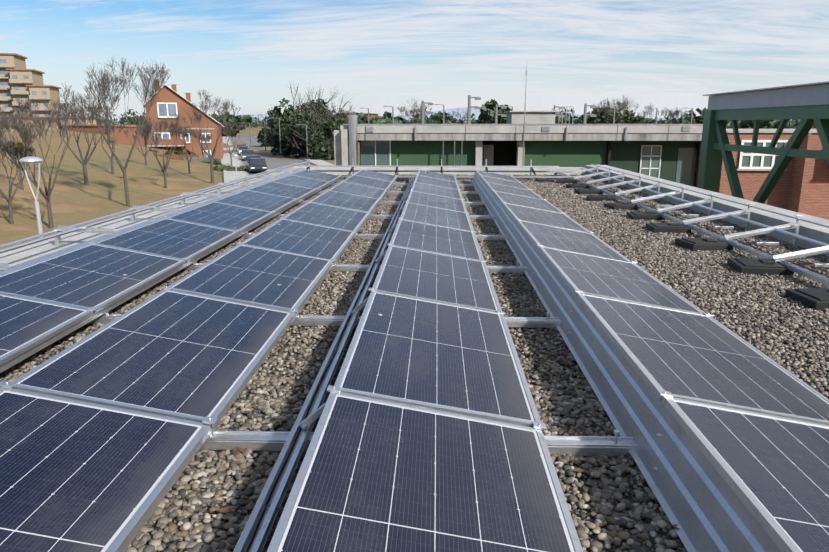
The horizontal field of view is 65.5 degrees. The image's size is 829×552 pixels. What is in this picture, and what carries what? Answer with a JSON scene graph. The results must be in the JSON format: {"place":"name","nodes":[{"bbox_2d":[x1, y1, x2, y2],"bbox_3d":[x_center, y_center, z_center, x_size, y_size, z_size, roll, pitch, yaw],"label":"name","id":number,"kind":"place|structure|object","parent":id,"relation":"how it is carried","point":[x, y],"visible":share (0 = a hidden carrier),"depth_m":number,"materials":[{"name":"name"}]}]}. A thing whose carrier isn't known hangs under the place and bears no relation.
{"place":"outdoors","nodes":[
{"label":"outdoors","id":0,"kind":"place"},
{"bbox_2d":[0,126,359,248],"bbox_3d":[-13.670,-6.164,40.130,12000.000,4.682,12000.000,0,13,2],"label":"terrain","id":1,"kind":"structure","parent":0,"point":[74,199],"depth_m":48.78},
{"bbox_2d":[19,154,237,237],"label":"street lamps","id":2,"kind":"object","parent":1,"relation":"on","point":[27,160],"visible":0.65,"depth_m":16.21,"materials":[{"name":"grey metal"}]},
{"bbox_2d":[0,53,377,163],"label":"buildings","id":3,"kind":"structure","parent":1,"relation":"on","point":[18,80],"depth_m":99.42,"materials":[{"name":"brick"}]},
{"bbox_2d":[149,149,263,171],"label":"shrubs","id":4,"kind":"object","parent":1,"relation":"on","point":[222,167],"visible":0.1,"depth_m":71.93,"materials":[{"name":"green plant"}]},
{"bbox_2d":[257,84,354,155],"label":"bare trees","id":5,"kind":"object","parent":1,"relation":"on","point":[316,114],"visible":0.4,"depth_m":105.08,"materials":[{"name":"brown plant"}]},
{"bbox_2d":[257,98,347,160],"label":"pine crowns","id":6,"kind":"object","parent":5,"relation":"attached to","point":[288,121],"visible":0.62,"depth_m":101.78,"materials":[{"name":"green plant"}]},
{"bbox_2d":[0,57,815,228],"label":"bare trees","id":7,"kind":"object","parent":1,"relation":"on","point":[9,146],"visible":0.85,"depth_m":37.73,"materials":[{"name":"brown plant"}]},
{"bbox_2d":[0,165,828,266],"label":"roof parapet","id":8,"kind":"structure","parent":1,"relation":"on","point":[45,247],"depth_m":11.15,"materials":[{"name":"concrete"}]},
{"bbox_2d":[0,175,828,551],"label":"gravel stones","id":9,"kind":"object","parent":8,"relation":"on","point":[578,511],"depth_m":4.11,"materials":[{"name":"grey gravel"}]},
{"bbox_2d":[0,169,713,551],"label":"mounting rails","id":10,"kind":"object","parent":9,"relation":"on","point":[216,439],"visible":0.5,"depth_m":3.70,"materials":[{"name":"metal"}]},
{"bbox_2d":[0,169,828,551],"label":"solar panels","id":11,"kind":"object","parent":10,"relation":"on","point":[426,437],"visible":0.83,"depth_m":3.47,"materials":[{"name":"glass"}]},
{"bbox_2d":[472,170,781,551],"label":"wind deflector","id":12,"kind":"object","parent":10,"relation":"attached to","point":[703,506],"visible":0.94,"depth_m":3.18,"materials":[{"name":"metal"}]},
{"bbox_2d":[93,185,718,551],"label":"cables and leaves","id":13,"kind":"object","parent":9,"relation":"on","point":[243,450],"visible":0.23,"depth_m":3.31,"materials":[{"name":"black"}]},
{"bbox_2d":[0,375,828,551],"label":"gravel pebbles","id":14,"kind":"object","parent":9,"relation":"on","point":[166,511],"visible":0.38,"depth_m":3.03,"materials":[{"name":"grey gravel"}]},
{"bbox_2d":[0,159,828,285],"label":"perimeter frames","id":15,"kind":"structure","parent":9,"relation":"on","point":[58,234],"depth_m":9.81,"materials":[{"name":"metal"}]},
{"bbox_2d":[3,174,828,386],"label":"gravel pebbles","id":16,"kind":"object","parent":9,"relation":"on","point":[580,205],"visible":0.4,"depth_m":6.68,"materials":[{"name":"grey gravel"}]},
{"bbox_2d":[396,175,828,310],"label":"ballast blocks","id":17,"kind":"structure","parent":9,"relation":"on","point":[816,298],"depth_m":8.60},
{"bbox_2d":[299,165,558,166],"bbox_3d":[0.426,-3.369,19.803,7.780,0.108,1.050,0,13,2],"label":"roof parapet","id":18,"kind":"object","parent":8,"relation":"attached to","point":[407,166],"visible":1,"depth_m":19.33,"materials":[{"name":"concrete"}]},
{"bbox_2d":[62,99,814,141],"bbox_3d":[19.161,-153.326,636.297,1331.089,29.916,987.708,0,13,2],"label":"tree belt","id":19,"kind":"object","parent":1,"relation":"on","point":[487,113],"visible":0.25,"depth_m":190.75,"materials":[{"name":"green plant"}]},
{"bbox_2d":[249,95,692,158],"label":"street lamps","id":20,"kind":"object","parent":1,"relation":"on","point":[496,111],"visible":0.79,"depth_m":94.86,"materials":[{"name":"grey metal"}]},
{"bbox_2d":[334,65,828,219],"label":"flat-roofed building","id":21,"kind":"structure","parent":1,"relation":"on","point":[670,152],"depth_m":31.30,"materials":[{"name":"grey concrete"}]},
{"bbox_2d":[697,81,828,203],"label":"steel truss","id":22,"kind":"object","parent":1,"relation":"on","point":[807,104],"visible":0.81,"depth_m":17.66,"materials":[{"name":"green metal"}]},
{"bbox_2d":[222,136,333,182],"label":"road","id":23,"kind":"structure","parent":0,"point":[271,163],"depth_m":91.29,"materials":[{"name":"grey asphalt"}]},
{"bbox_2d":[237,144,276,173],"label":"parked cars","id":24,"kind":"object","parent":23,"relation":"on","point":[254,162],"visible":0.83,"depth_m":69.47,"materials":[{"name":"white paint"}]},
{"bbox_2d":[0,0,828,119],"label":"sky","id":25,"kind":"structure","parent":0,"point":[661,54],"materials":[{"name":"blue"}]},
{"bbox_2d":[111,107,794,124],"bbox_3d":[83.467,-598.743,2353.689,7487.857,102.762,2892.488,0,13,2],"label":"distant hills","id":26,"kind":"structure","parent":0,"point":[476,112],"depth_m":3721.04,"materials":[{"name":"green plant"}]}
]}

